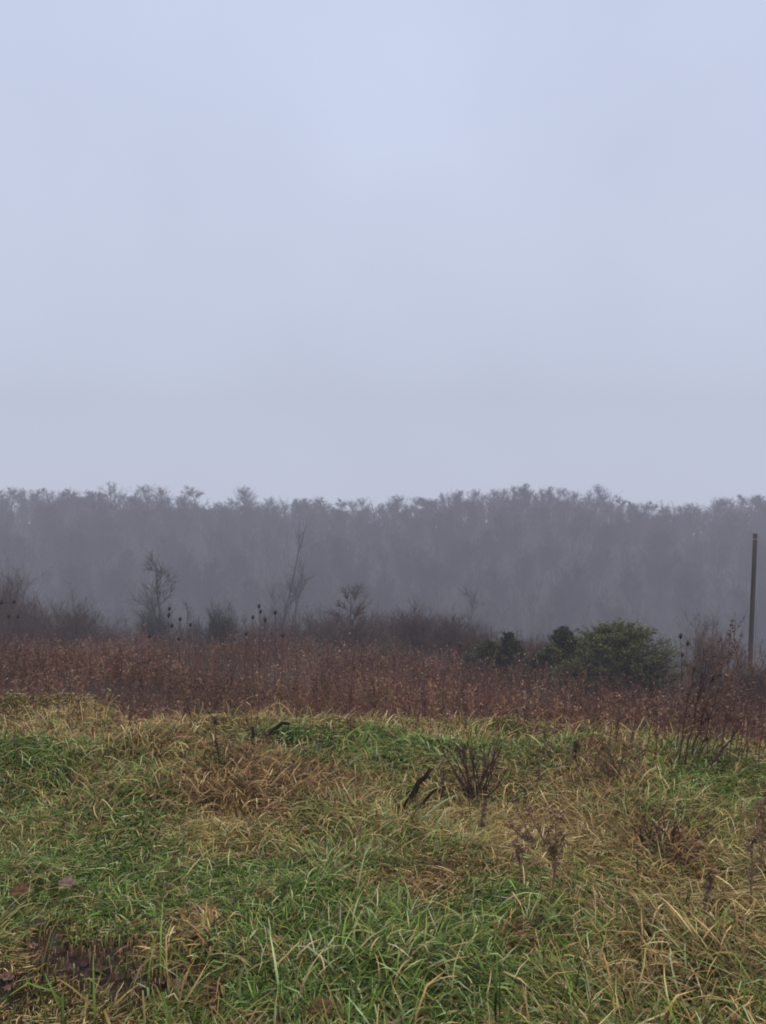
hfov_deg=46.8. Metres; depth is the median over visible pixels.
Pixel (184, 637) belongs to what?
bare shrub
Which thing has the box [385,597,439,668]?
bare shrub
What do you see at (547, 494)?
bare tree
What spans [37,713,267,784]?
grass tussock
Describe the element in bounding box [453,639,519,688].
cedar
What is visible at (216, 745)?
dead stalk
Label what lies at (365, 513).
bare tree
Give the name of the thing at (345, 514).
bare tree
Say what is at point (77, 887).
fallen leaf
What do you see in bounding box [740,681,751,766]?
dead stalk
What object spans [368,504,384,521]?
bare tree
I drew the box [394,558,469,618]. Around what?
bare tree
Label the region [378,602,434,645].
bare shrub
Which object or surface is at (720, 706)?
dead stalk
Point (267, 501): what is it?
bare tree
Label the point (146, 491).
bare tree
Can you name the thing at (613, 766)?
shrub
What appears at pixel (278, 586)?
bare tree
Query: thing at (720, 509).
bare tree
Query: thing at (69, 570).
bare tree
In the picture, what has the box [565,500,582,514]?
bare tree
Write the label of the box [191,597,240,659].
bare shrub
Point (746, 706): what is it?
dead stalk
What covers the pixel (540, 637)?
bare shrub
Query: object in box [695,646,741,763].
dead stalk
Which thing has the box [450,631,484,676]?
bare shrub
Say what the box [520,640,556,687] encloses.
bare shrub
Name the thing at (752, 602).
utility pole
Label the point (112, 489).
bare tree
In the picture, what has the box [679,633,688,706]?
seed head stalk
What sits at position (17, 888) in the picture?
fallen leaf
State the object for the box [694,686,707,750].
dead stalk
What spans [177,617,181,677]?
seed head stalk
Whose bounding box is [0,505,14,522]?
bare tree
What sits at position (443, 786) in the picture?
dead stalk
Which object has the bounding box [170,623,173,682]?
seed head stalk
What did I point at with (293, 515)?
bare tree
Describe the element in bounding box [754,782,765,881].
dead stalk
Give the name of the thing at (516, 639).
bare shrub
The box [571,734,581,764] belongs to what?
dead stalk
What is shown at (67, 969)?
fallen leaf
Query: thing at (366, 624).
bare shrub
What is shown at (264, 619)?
seed head stalk
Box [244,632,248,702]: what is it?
seed head stalk
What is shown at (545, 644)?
bare shrub
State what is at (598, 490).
bare tree
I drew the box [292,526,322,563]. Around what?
bare tree
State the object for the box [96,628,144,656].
bare shrub
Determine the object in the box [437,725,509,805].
shrub
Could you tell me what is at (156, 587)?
bare tree
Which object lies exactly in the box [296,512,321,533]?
bare tree
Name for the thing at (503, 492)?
bare tree
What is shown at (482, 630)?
bare shrub
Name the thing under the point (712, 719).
dead stalk
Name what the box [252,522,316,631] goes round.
bare tree
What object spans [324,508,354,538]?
bare tree
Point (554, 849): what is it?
dead stalk
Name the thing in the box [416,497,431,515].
bare tree
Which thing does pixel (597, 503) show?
bare tree
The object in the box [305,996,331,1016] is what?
fallen leaf
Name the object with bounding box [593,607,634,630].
bare tree
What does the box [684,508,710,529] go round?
bare tree
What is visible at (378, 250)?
sky
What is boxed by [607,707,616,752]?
dead stalk
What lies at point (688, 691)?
dead stalk
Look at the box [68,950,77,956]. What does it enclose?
fallen leaf
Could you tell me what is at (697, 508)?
bare tree
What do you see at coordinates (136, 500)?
bare tree
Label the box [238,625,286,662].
bare shrub
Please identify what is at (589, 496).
bare tree
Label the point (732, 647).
dead stalk
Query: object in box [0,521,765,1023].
ground
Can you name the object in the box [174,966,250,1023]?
grass tussock
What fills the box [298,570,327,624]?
bare tree
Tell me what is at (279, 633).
bare shrub
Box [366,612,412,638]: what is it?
bare shrub
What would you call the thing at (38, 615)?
bare shrub
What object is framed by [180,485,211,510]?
bare tree
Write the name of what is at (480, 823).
dead stalk
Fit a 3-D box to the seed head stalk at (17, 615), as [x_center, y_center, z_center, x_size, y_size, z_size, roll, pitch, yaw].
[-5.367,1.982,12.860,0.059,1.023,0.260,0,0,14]
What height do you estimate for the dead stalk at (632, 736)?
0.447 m
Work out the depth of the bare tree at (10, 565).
169.98 m
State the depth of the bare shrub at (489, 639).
37.94 m
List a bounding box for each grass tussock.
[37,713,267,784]
[82,735,471,843]
[114,899,288,992]
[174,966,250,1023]
[179,890,603,1023]
[374,853,510,917]
[528,880,765,1023]
[598,817,756,888]
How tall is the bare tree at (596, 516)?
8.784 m
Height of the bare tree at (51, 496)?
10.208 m
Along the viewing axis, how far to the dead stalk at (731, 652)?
6.28 m
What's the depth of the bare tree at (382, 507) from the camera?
239.65 m
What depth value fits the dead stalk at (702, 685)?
5.51 m
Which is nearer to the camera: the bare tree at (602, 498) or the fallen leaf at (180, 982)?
the fallen leaf at (180, 982)
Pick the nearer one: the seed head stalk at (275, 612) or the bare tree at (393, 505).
the seed head stalk at (275, 612)
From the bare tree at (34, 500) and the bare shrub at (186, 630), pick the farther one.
the bare tree at (34, 500)
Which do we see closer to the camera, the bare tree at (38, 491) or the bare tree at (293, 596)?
the bare tree at (293, 596)
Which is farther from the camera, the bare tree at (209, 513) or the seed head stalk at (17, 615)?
the bare tree at (209, 513)
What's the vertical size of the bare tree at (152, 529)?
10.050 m
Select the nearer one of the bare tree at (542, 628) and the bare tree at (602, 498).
the bare tree at (542, 628)
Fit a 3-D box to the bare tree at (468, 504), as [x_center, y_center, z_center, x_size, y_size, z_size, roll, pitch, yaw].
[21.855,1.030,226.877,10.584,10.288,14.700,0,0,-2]
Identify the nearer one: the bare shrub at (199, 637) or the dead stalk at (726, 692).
the dead stalk at (726, 692)
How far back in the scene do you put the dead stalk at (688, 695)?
5.52 m
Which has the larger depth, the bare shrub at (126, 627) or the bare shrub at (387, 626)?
the bare shrub at (126, 627)
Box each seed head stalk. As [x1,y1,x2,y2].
[0,600,15,675]
[7,614,18,673]
[166,607,170,682]
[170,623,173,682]
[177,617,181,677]
[188,623,191,692]
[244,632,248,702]
[251,615,254,704]
[257,604,261,707]
[263,618,266,712]
[274,610,276,716]
[281,633,283,710]
[458,643,460,705]
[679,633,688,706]
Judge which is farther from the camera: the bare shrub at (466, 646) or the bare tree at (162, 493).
the bare tree at (162, 493)
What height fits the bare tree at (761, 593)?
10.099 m
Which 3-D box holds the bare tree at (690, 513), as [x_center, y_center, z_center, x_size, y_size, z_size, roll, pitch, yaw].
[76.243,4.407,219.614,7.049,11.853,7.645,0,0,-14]
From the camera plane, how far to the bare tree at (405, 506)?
239.30 m
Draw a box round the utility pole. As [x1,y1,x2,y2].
[748,533,757,674]
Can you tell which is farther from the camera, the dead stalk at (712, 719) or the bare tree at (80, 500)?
the bare tree at (80, 500)
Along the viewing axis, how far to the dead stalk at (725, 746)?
5.52 m
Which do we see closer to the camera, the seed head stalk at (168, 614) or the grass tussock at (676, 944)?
the grass tussock at (676, 944)
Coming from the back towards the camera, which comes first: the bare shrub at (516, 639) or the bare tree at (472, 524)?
the bare tree at (472, 524)
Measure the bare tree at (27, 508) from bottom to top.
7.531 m
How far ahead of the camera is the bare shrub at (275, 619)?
51.66 m
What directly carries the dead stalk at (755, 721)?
on the ground at (544, 591)
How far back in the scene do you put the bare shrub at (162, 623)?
45.82 m
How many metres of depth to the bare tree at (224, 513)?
217.85 m
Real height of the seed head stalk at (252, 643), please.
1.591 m
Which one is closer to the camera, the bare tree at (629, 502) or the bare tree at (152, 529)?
the bare tree at (152, 529)
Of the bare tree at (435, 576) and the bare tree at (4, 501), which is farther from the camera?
the bare tree at (4, 501)
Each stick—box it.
[249,726,255,746]
[264,722,289,736]
[399,768,431,810]
[413,788,436,811]
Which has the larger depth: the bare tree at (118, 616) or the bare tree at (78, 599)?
the bare tree at (78, 599)
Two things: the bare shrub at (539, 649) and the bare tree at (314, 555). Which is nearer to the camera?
the bare shrub at (539, 649)
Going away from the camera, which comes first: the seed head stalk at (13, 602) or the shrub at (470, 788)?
the shrub at (470, 788)
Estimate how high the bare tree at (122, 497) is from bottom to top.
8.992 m
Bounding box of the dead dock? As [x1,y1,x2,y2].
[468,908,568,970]
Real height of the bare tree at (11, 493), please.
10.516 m
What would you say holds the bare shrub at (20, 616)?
on the ground at (544, 591)
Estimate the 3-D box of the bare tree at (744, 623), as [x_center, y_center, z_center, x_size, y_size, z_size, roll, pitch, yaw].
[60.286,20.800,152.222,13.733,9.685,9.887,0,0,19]
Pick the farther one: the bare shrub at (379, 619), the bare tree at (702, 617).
the bare tree at (702, 617)
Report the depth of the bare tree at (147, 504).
233.96 m
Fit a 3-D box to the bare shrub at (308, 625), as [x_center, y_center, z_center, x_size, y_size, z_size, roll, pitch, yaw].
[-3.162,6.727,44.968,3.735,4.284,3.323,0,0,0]
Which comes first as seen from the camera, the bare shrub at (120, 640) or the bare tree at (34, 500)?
the bare shrub at (120, 640)
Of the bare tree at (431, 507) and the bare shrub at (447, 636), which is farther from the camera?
the bare tree at (431, 507)
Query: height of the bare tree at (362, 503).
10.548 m
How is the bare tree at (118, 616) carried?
on the ground at (544, 591)
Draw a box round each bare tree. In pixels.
[0,486,26,511]
[0,496,10,519]
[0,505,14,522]
[0,534,43,588]
[0,557,40,595]
[8,488,46,509]
[16,505,32,529]
[18,495,44,525]
[25,510,40,536]
[32,490,64,506]
[41,562,96,609]
[41,600,81,631]
[54,488,79,506]
[58,489,94,517]
[63,581,97,616]
[78,491,115,512]
[97,481,129,517]
[101,603,140,640]
[115,493,129,508]
[121,550,178,636]
[124,496,145,520]
[130,484,161,507]
[138,520,166,561]
[140,592,180,623]
[143,488,173,503]
[144,499,165,519]
[154,496,172,515]
[162,497,176,511]
[166,494,190,506]
[172,495,190,507]
[172,596,196,638]
[172,609,208,635]
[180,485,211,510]
[192,507,221,538]
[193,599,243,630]
[194,504,218,520]
[208,501,223,511]
[213,506,238,539]
[218,504,240,527]
[224,497,237,511]
[229,485,259,507]
[238,498,273,512]
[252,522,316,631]
[253,578,305,617]
[256,502,272,518]
[261,496,289,513]
[268,615,288,630]
[278,503,290,518]
[279,563,335,604]
[286,541,329,575]
[287,504,302,535]
[288,497,306,524]
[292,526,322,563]
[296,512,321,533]
[298,497,316,522]
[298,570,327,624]
[308,601,353,635]
[309,496,333,531]
[312,502,341,533]
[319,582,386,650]
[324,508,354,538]
[324,550,379,601]
[327,508,349,522]
[332,498,348,508]
[336,573,392,628]
[346,500,361,530]
[347,508,373,543]
[352,509,372,521]
[353,497,371,515]
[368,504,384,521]
[375,502,396,519]
[379,493,407,516]
[388,503,410,522]
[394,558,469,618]
[405,585,446,619]
[406,496,423,514]
[415,498,442,510]
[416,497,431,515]
[425,500,440,529]
[430,498,443,511]
[434,490,465,514]
[440,550,473,603]
[454,499,485,533]
[455,507,490,536]
[456,608,499,636]
[457,582,486,635]
[462,488,482,503]
[467,563,516,621]
[474,493,486,522]
[486,488,506,504]
[495,498,533,518]
[497,487,512,505]
[505,483,534,516]
[515,488,545,510]
[526,607,566,641]
[538,486,559,512]
[545,487,569,506]
[560,490,582,512]
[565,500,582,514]
[574,498,598,515]
[580,489,596,509]
[587,504,613,525]
[588,484,622,510]
[591,499,604,524]
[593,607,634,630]
[595,492,615,509]
[602,500,626,520]
[612,495,627,517]
[621,502,643,516]
[623,505,633,518]
[626,509,650,547]
[627,500,653,520]
[640,509,663,534]
[644,501,660,516]
[655,505,679,523]
[667,503,695,521]
[675,507,704,543]
[677,611,729,649]
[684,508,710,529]
[685,502,712,532]
[692,507,701,533]
[700,497,728,520]
[704,501,725,529]
[711,608,765,659]
[712,496,734,519]
[722,583,765,646]
[725,538,765,585]
[726,498,752,513]
[734,494,762,519]
[735,530,765,571]
[739,552,765,596]
[742,495,765,513]
[747,577,765,613]
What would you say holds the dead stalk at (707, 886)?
on the ground at (544, 591)
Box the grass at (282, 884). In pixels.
[0,680,765,1023]
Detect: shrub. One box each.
[0,541,52,647]
[0,578,53,650]
[0,580,120,652]
[0,598,55,634]
[33,599,108,651]
[54,610,112,648]
[74,610,131,643]
[84,618,140,651]
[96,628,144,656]
[103,609,142,642]
[114,621,157,660]
[133,585,179,660]
[153,619,203,660]
[170,619,205,646]
[184,619,213,658]
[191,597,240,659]
[217,607,253,645]
[233,605,289,660]
[233,609,260,645]
[235,600,298,644]
[236,616,276,637]
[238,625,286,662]
[247,589,320,642]
[260,619,307,663]
[280,616,314,664]
[286,603,347,640]
[304,609,384,665]
[304,616,349,642]
[314,615,386,665]
[324,613,393,641]
[356,598,397,631]
[364,613,410,668]
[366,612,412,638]
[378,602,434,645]
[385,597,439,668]
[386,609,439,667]
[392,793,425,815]
[416,599,481,637]
[417,612,481,672]
[418,609,456,669]
[437,614,503,647]
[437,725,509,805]
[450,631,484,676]
[456,620,503,642]
[468,626,505,654]
[492,628,525,658]
[502,800,568,856]
[510,623,552,652]
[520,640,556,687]
[522,622,552,648]
[533,627,561,660]
[581,735,641,785]
[632,801,714,849]
[646,621,711,691]
[675,605,757,715]
[678,644,720,691]
[720,637,765,719]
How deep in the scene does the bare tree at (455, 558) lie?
176.10 m
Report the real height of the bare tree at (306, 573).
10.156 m
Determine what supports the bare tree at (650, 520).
on the ground at (544, 591)
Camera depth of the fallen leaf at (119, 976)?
2.96 m
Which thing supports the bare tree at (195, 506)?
on the ground at (544, 591)
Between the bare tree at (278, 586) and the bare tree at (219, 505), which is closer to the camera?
the bare tree at (278, 586)
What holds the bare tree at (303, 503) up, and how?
on the ground at (544, 591)
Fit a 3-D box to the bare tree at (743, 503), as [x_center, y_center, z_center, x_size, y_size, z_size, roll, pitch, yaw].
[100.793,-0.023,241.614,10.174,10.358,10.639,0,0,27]
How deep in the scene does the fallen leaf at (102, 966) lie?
3.08 m
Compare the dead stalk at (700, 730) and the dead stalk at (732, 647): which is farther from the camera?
the dead stalk at (732, 647)
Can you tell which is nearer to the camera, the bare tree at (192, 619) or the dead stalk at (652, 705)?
the dead stalk at (652, 705)
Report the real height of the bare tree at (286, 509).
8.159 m
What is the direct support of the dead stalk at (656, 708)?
on the ground at (544, 591)
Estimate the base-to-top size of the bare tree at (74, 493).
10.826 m
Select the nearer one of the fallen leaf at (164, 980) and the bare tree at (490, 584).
the fallen leaf at (164, 980)
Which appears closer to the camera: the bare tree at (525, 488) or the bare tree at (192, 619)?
the bare tree at (192, 619)
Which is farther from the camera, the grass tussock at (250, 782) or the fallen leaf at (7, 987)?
the grass tussock at (250, 782)
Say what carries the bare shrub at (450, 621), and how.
on the ground at (544, 591)
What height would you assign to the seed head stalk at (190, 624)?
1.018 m
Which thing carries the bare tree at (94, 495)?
on the ground at (544, 591)
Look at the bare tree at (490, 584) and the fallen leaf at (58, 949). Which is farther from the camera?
the bare tree at (490, 584)
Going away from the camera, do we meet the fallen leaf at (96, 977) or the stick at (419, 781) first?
the fallen leaf at (96, 977)
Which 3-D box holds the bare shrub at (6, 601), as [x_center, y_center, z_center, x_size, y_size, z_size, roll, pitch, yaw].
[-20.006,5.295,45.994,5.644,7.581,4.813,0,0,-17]
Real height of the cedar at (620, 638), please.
2.318 m
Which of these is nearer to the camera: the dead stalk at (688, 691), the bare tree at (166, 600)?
the dead stalk at (688, 691)
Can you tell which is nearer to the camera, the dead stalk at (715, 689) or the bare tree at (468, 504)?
the dead stalk at (715, 689)
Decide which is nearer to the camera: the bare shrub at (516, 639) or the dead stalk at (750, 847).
the dead stalk at (750, 847)
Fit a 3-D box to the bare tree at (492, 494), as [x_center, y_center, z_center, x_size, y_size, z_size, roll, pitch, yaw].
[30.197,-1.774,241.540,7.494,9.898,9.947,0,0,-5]
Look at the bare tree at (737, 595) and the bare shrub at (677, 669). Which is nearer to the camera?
the bare shrub at (677, 669)
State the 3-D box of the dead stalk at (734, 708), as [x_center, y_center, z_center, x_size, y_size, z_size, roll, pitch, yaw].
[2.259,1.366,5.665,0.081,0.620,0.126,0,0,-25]
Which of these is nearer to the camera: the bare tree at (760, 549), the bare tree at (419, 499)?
the bare tree at (760, 549)
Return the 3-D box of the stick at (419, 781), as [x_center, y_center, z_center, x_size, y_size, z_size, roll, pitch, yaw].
[0.169,1.561,4.922,0.224,0.263,0.042,0,0,-21]
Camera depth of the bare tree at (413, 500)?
242.73 m
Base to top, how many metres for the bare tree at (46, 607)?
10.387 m
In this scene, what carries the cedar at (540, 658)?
on the ground at (544, 591)
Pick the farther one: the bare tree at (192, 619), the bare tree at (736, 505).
the bare tree at (736, 505)
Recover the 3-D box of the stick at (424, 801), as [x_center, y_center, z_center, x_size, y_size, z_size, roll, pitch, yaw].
[0.220,1.608,4.904,0.200,0.126,0.023,0,0,-34]
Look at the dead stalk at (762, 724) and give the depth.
5.63 m
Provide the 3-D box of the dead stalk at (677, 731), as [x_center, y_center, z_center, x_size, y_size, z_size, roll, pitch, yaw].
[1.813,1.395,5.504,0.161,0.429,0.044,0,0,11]
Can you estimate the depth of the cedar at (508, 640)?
25.82 m
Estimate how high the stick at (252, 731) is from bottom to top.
0.191 m
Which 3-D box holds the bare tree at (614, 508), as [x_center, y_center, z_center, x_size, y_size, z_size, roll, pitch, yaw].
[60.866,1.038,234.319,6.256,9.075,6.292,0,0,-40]
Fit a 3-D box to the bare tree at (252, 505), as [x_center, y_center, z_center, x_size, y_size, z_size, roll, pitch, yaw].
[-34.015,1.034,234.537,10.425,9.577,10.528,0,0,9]
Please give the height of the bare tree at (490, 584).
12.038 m
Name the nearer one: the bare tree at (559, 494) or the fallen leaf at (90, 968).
the fallen leaf at (90, 968)
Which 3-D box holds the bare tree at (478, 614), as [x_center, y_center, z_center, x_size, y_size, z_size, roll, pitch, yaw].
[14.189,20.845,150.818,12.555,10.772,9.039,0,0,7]
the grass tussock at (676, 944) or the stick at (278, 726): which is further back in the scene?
the stick at (278, 726)
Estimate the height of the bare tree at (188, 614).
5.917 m
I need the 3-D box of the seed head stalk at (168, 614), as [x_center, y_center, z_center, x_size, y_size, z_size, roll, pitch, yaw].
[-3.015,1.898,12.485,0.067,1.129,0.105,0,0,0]
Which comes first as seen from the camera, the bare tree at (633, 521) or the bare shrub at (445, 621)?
the bare shrub at (445, 621)
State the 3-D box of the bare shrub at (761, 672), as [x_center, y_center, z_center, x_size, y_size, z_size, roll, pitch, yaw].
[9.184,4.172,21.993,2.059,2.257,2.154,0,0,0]
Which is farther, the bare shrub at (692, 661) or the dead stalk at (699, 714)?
the bare shrub at (692, 661)
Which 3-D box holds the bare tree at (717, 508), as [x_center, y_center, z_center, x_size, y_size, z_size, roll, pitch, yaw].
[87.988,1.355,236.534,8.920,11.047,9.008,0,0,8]
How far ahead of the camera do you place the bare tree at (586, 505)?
233.09 m
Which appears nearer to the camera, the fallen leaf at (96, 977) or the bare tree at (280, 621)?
the fallen leaf at (96, 977)
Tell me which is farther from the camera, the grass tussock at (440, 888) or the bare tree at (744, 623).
the bare tree at (744, 623)
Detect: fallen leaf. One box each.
[0,970,13,980]
[3,978,17,990]
[7,882,27,897]
[34,918,47,923]
[47,944,65,953]
[54,875,75,888]
[62,966,74,972]
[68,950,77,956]
[72,884,88,891]
[87,965,101,971]
[88,975,106,981]
[92,963,107,971]
[113,972,124,980]
[136,981,146,990]
[153,975,171,983]
[170,979,184,989]
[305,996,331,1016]
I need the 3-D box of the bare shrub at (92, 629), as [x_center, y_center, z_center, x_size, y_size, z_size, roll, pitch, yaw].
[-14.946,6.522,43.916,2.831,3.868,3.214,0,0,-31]
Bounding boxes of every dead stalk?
[205,711,221,764]
[440,770,450,801]
[478,801,488,831]
[509,838,525,880]
[534,728,549,790]
[544,803,566,897]
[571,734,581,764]
[590,697,598,742]
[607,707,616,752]
[611,699,621,743]
[629,691,638,754]
[644,677,655,759]
[649,698,664,753]
[652,710,674,765]
[666,671,675,743]
[666,703,687,759]
[675,640,698,751]
[675,693,700,757]
[676,663,696,767]
[680,661,721,767]
[683,651,712,768]
[688,684,727,773]
[690,669,721,759]
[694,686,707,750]
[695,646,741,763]
[696,685,720,758]
[701,865,717,916]
[704,631,729,757]
[705,620,719,747]
[707,716,742,767]
[709,614,742,753]
[710,632,744,759]
[710,688,760,768]
[711,675,737,761]
[719,638,741,757]
[723,611,746,728]
[728,676,744,763]
[728,719,757,772]
[735,639,765,752]
[735,658,762,761]
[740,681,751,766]
[740,801,764,908]
[741,672,759,758]
[754,673,765,772]
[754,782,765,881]
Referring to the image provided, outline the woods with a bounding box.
[0,485,765,680]
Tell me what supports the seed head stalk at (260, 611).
on the ground at (544, 591)
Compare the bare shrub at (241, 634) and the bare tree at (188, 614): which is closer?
the bare shrub at (241, 634)
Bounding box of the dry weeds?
[0,615,765,889]
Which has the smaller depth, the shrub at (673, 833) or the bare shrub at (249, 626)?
the shrub at (673, 833)
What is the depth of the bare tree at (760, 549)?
186.23 m
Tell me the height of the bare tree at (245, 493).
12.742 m
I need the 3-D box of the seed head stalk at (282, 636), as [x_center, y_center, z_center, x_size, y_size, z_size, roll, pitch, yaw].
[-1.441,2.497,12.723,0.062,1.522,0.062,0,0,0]
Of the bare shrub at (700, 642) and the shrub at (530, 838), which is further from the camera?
the bare shrub at (700, 642)
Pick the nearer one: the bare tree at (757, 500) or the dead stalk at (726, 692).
the dead stalk at (726, 692)
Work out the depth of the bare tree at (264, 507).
237.85 m
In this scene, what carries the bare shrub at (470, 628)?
on the ground at (544, 591)
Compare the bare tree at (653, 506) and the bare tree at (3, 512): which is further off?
the bare tree at (653, 506)
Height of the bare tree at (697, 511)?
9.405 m
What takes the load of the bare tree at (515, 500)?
on the ground at (544, 591)
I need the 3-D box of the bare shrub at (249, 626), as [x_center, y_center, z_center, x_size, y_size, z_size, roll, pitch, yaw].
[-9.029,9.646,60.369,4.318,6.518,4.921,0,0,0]
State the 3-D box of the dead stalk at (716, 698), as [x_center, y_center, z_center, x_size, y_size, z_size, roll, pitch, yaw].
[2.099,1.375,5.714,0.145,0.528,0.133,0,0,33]
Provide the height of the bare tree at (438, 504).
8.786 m
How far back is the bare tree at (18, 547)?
184.39 m
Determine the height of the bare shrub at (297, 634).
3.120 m
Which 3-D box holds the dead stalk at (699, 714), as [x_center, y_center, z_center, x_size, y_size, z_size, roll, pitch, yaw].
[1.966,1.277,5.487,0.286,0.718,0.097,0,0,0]
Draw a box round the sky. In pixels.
[0,0,765,534]
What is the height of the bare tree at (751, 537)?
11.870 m
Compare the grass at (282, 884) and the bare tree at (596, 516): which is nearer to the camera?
the grass at (282, 884)
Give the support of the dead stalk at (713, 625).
on the ground at (544, 591)
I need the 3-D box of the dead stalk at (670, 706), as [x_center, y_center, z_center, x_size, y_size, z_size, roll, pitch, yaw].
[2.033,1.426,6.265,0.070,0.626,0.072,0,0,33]
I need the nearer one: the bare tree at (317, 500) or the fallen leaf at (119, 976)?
the fallen leaf at (119, 976)
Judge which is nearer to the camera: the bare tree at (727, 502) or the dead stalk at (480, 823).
the dead stalk at (480, 823)
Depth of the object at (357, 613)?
36.70 m
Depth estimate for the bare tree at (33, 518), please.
225.79 m
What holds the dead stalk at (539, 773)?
on the ground at (544, 591)
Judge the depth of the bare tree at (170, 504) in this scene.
239.08 m
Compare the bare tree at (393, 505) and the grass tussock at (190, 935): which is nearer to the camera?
the grass tussock at (190, 935)
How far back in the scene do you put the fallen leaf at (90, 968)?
3.06 m
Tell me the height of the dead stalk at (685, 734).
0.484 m
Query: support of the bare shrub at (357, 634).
on the ground at (544, 591)
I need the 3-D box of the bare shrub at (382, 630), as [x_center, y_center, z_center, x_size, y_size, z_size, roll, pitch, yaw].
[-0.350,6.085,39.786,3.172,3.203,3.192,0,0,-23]
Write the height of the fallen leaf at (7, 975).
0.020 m
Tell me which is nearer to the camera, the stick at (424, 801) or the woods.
the stick at (424, 801)
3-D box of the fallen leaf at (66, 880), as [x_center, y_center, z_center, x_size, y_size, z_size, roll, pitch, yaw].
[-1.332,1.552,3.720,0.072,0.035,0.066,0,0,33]
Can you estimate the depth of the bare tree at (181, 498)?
242.91 m
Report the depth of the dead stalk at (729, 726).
5.45 m
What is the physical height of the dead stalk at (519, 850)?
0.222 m
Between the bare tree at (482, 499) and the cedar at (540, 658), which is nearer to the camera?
the cedar at (540, 658)
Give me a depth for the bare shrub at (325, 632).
39.71 m
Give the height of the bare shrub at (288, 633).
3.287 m
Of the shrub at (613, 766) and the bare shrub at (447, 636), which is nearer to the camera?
the shrub at (613, 766)
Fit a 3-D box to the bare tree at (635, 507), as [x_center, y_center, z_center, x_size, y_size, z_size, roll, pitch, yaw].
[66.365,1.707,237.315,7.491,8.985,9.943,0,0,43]
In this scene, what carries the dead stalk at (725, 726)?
on the ground at (544, 591)
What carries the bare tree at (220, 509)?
on the ground at (544, 591)
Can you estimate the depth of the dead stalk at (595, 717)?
5.76 m
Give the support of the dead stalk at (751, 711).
on the ground at (544, 591)
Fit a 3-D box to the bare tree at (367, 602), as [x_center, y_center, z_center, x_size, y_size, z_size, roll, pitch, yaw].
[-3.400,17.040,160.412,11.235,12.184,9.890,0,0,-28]
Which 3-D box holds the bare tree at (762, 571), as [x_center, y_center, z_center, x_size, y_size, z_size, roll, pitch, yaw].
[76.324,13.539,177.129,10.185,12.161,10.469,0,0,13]
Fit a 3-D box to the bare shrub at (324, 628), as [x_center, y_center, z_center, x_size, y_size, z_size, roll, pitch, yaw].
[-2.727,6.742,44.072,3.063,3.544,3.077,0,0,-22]
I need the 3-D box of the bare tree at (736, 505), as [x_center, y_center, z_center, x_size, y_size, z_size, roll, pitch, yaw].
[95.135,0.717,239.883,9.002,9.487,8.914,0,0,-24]
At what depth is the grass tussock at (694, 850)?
4.19 m
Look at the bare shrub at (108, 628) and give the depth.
47.14 m
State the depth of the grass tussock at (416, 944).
2.93 m
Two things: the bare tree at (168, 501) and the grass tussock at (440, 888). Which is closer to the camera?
the grass tussock at (440, 888)
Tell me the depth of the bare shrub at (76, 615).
44.31 m
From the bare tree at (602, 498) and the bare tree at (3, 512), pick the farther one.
the bare tree at (602, 498)
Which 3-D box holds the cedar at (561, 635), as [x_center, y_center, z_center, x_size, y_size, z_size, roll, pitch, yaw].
[4.923,4.212,24.932,2.944,2.054,2.353,0,0,-13]
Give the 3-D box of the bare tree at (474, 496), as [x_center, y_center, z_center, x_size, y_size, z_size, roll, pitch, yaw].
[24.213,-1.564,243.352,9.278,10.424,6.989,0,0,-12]
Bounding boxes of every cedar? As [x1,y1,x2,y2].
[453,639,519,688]
[490,631,533,689]
[515,651,559,692]
[521,625,612,693]
[547,617,694,697]
[548,657,610,698]
[570,649,629,701]
[627,655,682,706]
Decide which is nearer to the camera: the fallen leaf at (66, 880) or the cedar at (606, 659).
the fallen leaf at (66, 880)
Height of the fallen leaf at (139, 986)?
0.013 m
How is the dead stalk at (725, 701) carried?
on the ground at (544, 591)
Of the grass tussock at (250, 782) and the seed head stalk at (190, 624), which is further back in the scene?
the seed head stalk at (190, 624)
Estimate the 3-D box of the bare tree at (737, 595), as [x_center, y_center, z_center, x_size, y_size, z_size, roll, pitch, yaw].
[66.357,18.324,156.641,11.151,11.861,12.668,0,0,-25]
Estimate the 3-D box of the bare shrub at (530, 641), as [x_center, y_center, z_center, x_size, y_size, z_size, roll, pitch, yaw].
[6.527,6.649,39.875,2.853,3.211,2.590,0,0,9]
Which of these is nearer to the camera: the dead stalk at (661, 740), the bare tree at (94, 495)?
the dead stalk at (661, 740)
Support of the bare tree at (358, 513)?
on the ground at (544, 591)
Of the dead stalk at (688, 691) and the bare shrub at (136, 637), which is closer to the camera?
the dead stalk at (688, 691)
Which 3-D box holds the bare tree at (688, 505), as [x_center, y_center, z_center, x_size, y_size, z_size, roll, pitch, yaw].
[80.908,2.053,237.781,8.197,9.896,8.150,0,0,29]
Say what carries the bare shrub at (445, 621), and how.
on the ground at (544, 591)
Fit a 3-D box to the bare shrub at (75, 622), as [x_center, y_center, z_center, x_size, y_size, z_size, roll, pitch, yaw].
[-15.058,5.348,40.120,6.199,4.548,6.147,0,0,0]
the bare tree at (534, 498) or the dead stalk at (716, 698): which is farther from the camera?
the bare tree at (534, 498)
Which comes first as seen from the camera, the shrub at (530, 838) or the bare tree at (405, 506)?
the shrub at (530, 838)
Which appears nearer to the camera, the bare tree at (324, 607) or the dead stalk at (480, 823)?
the dead stalk at (480, 823)
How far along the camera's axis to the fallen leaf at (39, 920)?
3.40 m
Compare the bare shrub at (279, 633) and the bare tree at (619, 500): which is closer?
the bare shrub at (279, 633)

